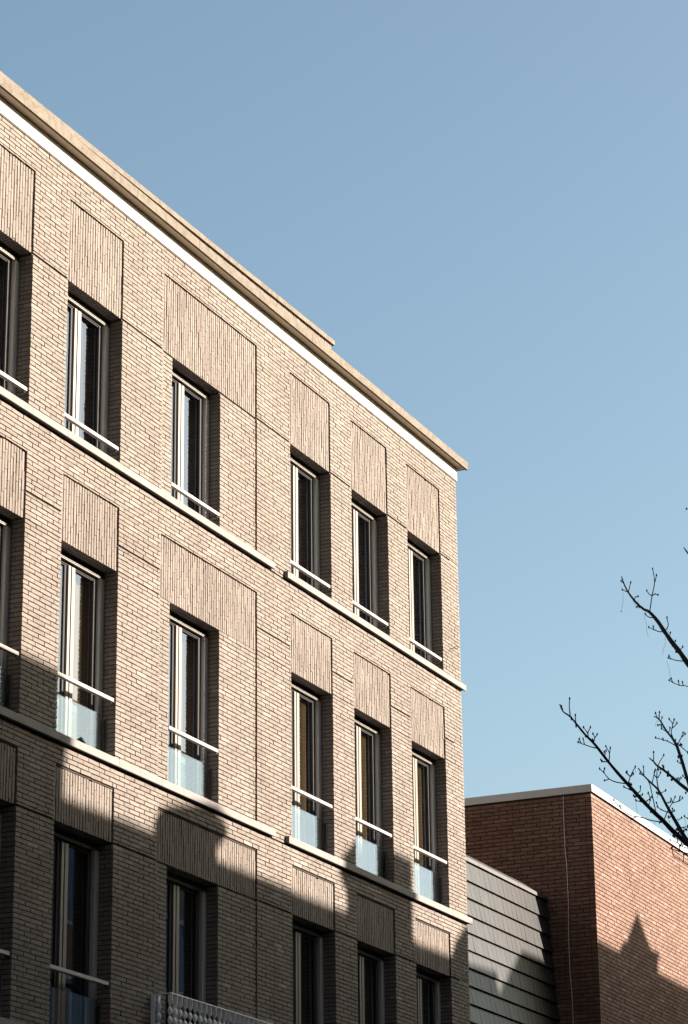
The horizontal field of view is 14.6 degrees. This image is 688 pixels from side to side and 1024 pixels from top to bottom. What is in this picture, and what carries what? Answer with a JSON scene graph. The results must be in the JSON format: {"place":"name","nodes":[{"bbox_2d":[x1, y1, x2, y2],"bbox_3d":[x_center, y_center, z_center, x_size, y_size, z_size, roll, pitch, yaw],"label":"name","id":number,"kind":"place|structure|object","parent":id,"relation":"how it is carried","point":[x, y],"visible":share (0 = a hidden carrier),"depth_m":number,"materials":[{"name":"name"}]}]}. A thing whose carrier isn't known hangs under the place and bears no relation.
{"place":"outdoors","nodes":[
{"label":"outdoors","id":0,"kind":"place"},
{"bbox_2d":[0,0,687,846],"label":"sky","id":1,"kind":"structure","parent":0,"point":[482,205],"materials":[{"name":"blue"}]},
{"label":"pavement","id":2,"kind":"structure","parent":0,"visible":0},
{"bbox_2d":[0,71,472,1023],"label":"apartment building","id":3,"kind":"structure","parent":2,"relation":"on","point":[232,685],"depth_m":30.81,"materials":[{"name":"beige brick"}]},
{"bbox_2d":[0,806,1,853],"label":"window","id":4,"kind":"structure","parent":3,"relation":"in","point":[0,806],"depth_m":26.34,"materials":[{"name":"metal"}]},
{"bbox_2d":[0,515,10,706],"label":"window","id":5,"kind":"structure","parent":3,"relation":"in","point":[5,530],"depth_m":27.11,"materials":[{"name":"glass"}]},
{"bbox_2d":[0,243,19,394],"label":"window","id":6,"kind":"structure","parent":3,"relation":"in","point":[9,272],"depth_m":28.14,"materials":[{"name":"glass"}]},
{"bbox_2d":[0,259,109,453],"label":"window","id":7,"kind":"structure","parent":3,"relation":"in","point":[88,333],"depth_m":29.65,"materials":[{"name":"glass"}]},
{"bbox_2d":[48,827,98,1023],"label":"window","id":8,"kind":"structure","parent":3,"relation":"in","point":[75,891],"depth_m":27.56,"materials":[{"name":"glass"}]},
{"bbox_2d":[55,550,104,750],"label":"window","id":9,"kind":"structure","parent":3,"relation":"in","point":[82,587],"depth_m":28.52,"materials":[{"name":"glass"}]},
{"bbox_2d":[164,870,205,1023],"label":"window","id":10,"kind":"structure","parent":3,"relation":"in","point":[185,974],"depth_m":29.71,"materials":[{"name":"glass"}]},
{"bbox_2d":[167,611,207,798],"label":"window","id":11,"kind":"structure","parent":3,"relation":"in","point":[187,713],"depth_m":30.58,"materials":[{"name":"glass"}]},
{"bbox_2d":[170,368,208,519],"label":"window","id":12,"kind":"structure","parent":3,"relation":"in","point":[189,463],"depth_m":31.71,"materials":[{"name":"glass"}]},
{"bbox_2d":[289,454,319,590],"bbox_3d":[-0.648,0.172,33.993,0.204,1.778,1.216,-9,-21,23],"label":"window","id":13,"kind":"structure","parent":3,"relation":"in","point":[304,537],"depth_m":34.34,"materials":[{"name":"glass"}]},
{"bbox_2d":[290,680,321,849],"bbox_3d":[-0.604,3.136,32.925,0.207,2.108,1.219,-9,-21,22],"label":"window","id":14,"kind":"structure","parent":3,"relation":"in","point":[305,725],"depth_m":33.22,"materials":[{"name":"glass"}]},
{"bbox_2d":[291,920,323,1023],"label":"window","id":15,"kind":"structure","parent":3,"relation":"in","point":[308,979],"depth_m":32.38,"materials":[{"name":"glass"}]},
{"bbox_2d":[298,474,377,627],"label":"window","id":16,"kind":"structure","parent":3,"relation":"in","point":[364,537],"depth_m":35.91,"materials":[{"name":"glass"}]},
{"bbox_2d":[301,936,384,1023],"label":"window","id":17,"kind":"structure","parent":3,"relation":"in","point":[371,995],"depth_m":34.00,"materials":[{"name":"glass"}]},
{"bbox_2d":[304,700,382,877],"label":"window","id":18,"kind":"structure","parent":3,"relation":"in","point":[367,755],"depth_m":34.79,"materials":[{"name":"glass"}]},
{"bbox_2d":[358,517,431,662],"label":"window","id":19,"kind":"structure","parent":3,"relation":"in","point":[419,582],"depth_m":37.48,"materials":[{"name":"glass"}]},
{"bbox_2d":[366,735,437,902],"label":"window","id":20,"kind":"structure","parent":3,"relation":"in","point":[423,779],"depth_m":36.36,"materials":[{"name":"glass"}]},
{"bbox_2d":[365,961,440,1023],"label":"window","id":21,"kind":"structure","parent":3,"relation":"in","point":[428,997],"depth_m":35.62,"materials":[{"name":"glass"}]},
{"bbox_2d":[464,784,687,1023],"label":"red brick building","id":22,"kind":"structure","parent":2,"relation":"on","point":[598,867],"depth_m":42.41,"materials":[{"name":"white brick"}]},
{"bbox_3d":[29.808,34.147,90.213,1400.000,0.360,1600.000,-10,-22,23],"label":"ground","id":23,"kind":"structure","parent":0,"visible":0},
{"bbox_2d":[465,855,559,1023],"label":"tiled building","id":24,"kind":"structure","parent":23,"relation":"on","point":[511,969],"depth_m":39.83,"materials":[{"name":"grey tile"}]},
{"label":"road","id":25,"kind":"structure","parent":0,"visible":0},
{"bbox_2d":[559,507,687,872],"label":"bare tree","id":26,"kind":"object","parent":25,"relation":"on","point":[683,838],"visible":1,"depth_m":19.94,"materials":[{"name":"brown plant"}]}
]}

